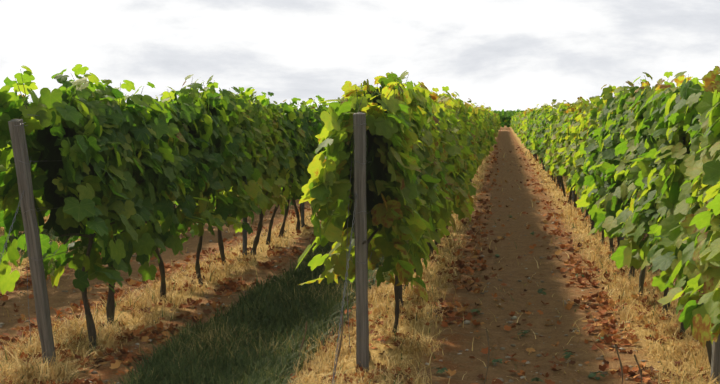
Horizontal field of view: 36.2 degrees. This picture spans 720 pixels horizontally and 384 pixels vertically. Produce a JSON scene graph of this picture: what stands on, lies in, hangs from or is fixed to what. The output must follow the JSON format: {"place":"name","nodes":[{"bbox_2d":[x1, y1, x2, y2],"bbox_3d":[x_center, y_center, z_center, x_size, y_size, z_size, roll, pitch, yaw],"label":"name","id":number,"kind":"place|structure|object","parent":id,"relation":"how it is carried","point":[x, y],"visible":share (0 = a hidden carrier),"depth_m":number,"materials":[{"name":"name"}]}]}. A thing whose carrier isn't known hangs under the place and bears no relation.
{"place":"outdoors","nodes":[
{"label":"outdoors","id":0,"kind":"place"},
{"bbox_2d":[0,125,709,383],"bbox_3d":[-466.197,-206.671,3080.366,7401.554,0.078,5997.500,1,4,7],"label":"ground","id":1,"kind":"structure","parent":0,"point":[507,139],"depth_m":10.39,"materials":[{"name":"brown soil"}]},
{"bbox_2d":[8,119,55,365],"bbox_3d":[-2.139,0.472,7.266,0.078,1.962,0.078,1,17,13],"label":"end post","id":2,"kind":"object","parent":1,"relation":"on","point":[24,182],"visible":0.92,"depth_m":7.19,"materials":[{"name":"grey wood"}]},
{"bbox_2d":[4,192,657,383],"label":"grass strip","id":3,"kind":"object","parent":1,"relation":"on","point":[233,345],"depth_m":8.22,"materials":[{"name":"green plant"}]},
{"bbox_2d":[63,156,624,261],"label":"steel posts","id":4,"kind":"object","parent":1,"relation":"on","point":[244,240],"depth_m":13.08,"materials":[{"name":"grey metal"}]},
{"bbox_2d":[0,77,320,210],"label":"vine leaves","id":5,"kind":"object","parent":4,"relation":"on","point":[8,81],"depth_m":11.96,"materials":[{"name":"green plant"}]},
{"bbox_2d":[0,115,712,383],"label":"trellis wires","id":6,"kind":"object","parent":4,"relation":"attached to","point":[30,161],"visible":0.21,"depth_m":6.95,"materials":[{"name":"grey metal"}]},
{"bbox_2d":[0,64,329,294],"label":"vine","id":7,"kind":"object","parent":6,"relation":"attached to","point":[265,147],"depth_m":8.54,"materials":[{"name":"green plant"}]},
{"bbox_2d":[15,69,719,128],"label":"vine shoots","id":8,"kind":"object","parent":6,"relation":"attached to","point":[268,97],"visible":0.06,"depth_m":7.78,"materials":[{"name":"green plant"}]},
{"bbox_2d":[295,70,476,301],"bbox_3d":[0.764,-0.353,12.838,1.128,1.951,12.586,1,4,7],"label":"vine","id":9,"kind":"object","parent":6,"relation":"attached to","point":[426,187],"depth_m":7.48,"materials":[{"name":"green plant"}]},
{"bbox_2d":[439,94,493,174],"bbox_3d":[3.314,-1.656,32.259,1.096,1.941,27.227,1,4,7],"label":"vine","id":10,"kind":"object","parent":6,"relation":"attached to","point":[479,121],"visible":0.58,"depth_m":26.37,"materials":[{"name":"green plant"}]},
{"bbox_2d":[562,66,719,347],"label":"vine","id":11,"kind":"object","parent":6,"relation":"attached to","point":[666,182],"depth_m":7.68,"materials":[{"name":"green plant"}]},
{"bbox_2d":[485,106,500,145],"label":"vine leaves","id":12,"kind":"object","parent":4,"relation":"on","point":[495,123],"visible":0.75,"depth_m":58.96,"materials":[{"name":"green plant"}]},
{"bbox_2d":[510,108,534,144],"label":"vine leaves","id":13,"kind":"object","parent":4,"relation":"on","point":[519,123],"visible":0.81,"depth_m":59.94,"materials":[{"name":"green plant"}]},
{"bbox_2d":[524,96,582,185],"bbox_3d":[5.531,-1.702,31.995,1.121,1.917,27.239,1,4,7],"label":"vine","id":14,"kind":"object","parent":4,"relation":"on","point":[546,135],"visible":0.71,"depth_m":23.63,"materials":[{"name":"green plant"}]},
{"bbox_2d":[0,152,696,383],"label":"fallen leaves","id":15,"kind":"object","parent":1,"relation":"on","point":[465,322],"visible":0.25,"depth_m":9.13,"materials":[{"name":"brown plant"}]},
{"bbox_2d":[0,144,709,383],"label":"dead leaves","id":16,"kind":"object","parent":1,"relation":"on","point":[600,299],"visible":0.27,"depth_m":9.54,"materials":[{"name":"brown plant"}]},
{"bbox_2d":[353,112,368,372],"bbox_3d":[0.008,0.464,7.086,0.079,1.962,0.078,1,9,10],"label":"end post","id":17,"kind":"object","parent":1,"relation":"on","point":[361,281],"visible":0.9,"depth_m":7.03,"materials":[{"name":"grey wood"}]},
{"bbox_2d":[40,131,711,365],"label":"vine trunks","id":18,"kind":"object","parent":1,"relation":"on","point":[110,308],"visible":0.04,"depth_m":10.02,"materials":[{"name":"brown plant"}]},
{"bbox_2d":[44,176,640,283],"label":"grape clusters","id":19,"kind":"object","parent":18,"relation":"on","point":[51,261],"visible":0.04,"depth_m":7.87,"materials":[{"name":"yellow"}]},
{"bbox_2d":[298,316,642,383],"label":"dry stalks","id":20,"kind":"object","parent":1,"relation":"on","point":[487,335],"visible":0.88,"depth_m":6.94,"materials":[{"name":"beige plant"}]},
{"bbox_2d":[500,114,511,126],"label":"trees","id":21,"kind":"object","parent":1,"relation":"on","point":[505,120],"visible":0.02,"depth_m":156.07,"materials":[{"name":"green plant"}]},
{"bbox_2d":[434,201,607,382],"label":"weeds","id":22,"kind":"object","parent":1,"relation":"on","point":[567,355],"visible":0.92,"depth_m":7.77,"materials":[{"name":"green plant"}]},
{"bbox_2d":[710,334,719,383],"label":"end post","id":23,"kind":"object","parent":1,"relation":"on","point":[715,367],"visible":0.27,"depth_m":6.84,"materials":[{"name":"grey wood"}]},
{"bbox_2d":[0,151,719,383],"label":"dry grass","id":24,"kind":"structure","parent":0,"point":[32,348],"depth_m":8.73,"materials":[{"name":"plant"}]},
{"bbox_2d":[0,0,719,111],"label":"sky","id":25,"kind":"structure","parent":0,"point":[508,55],"materials":[{"name":"white"}]}
]}

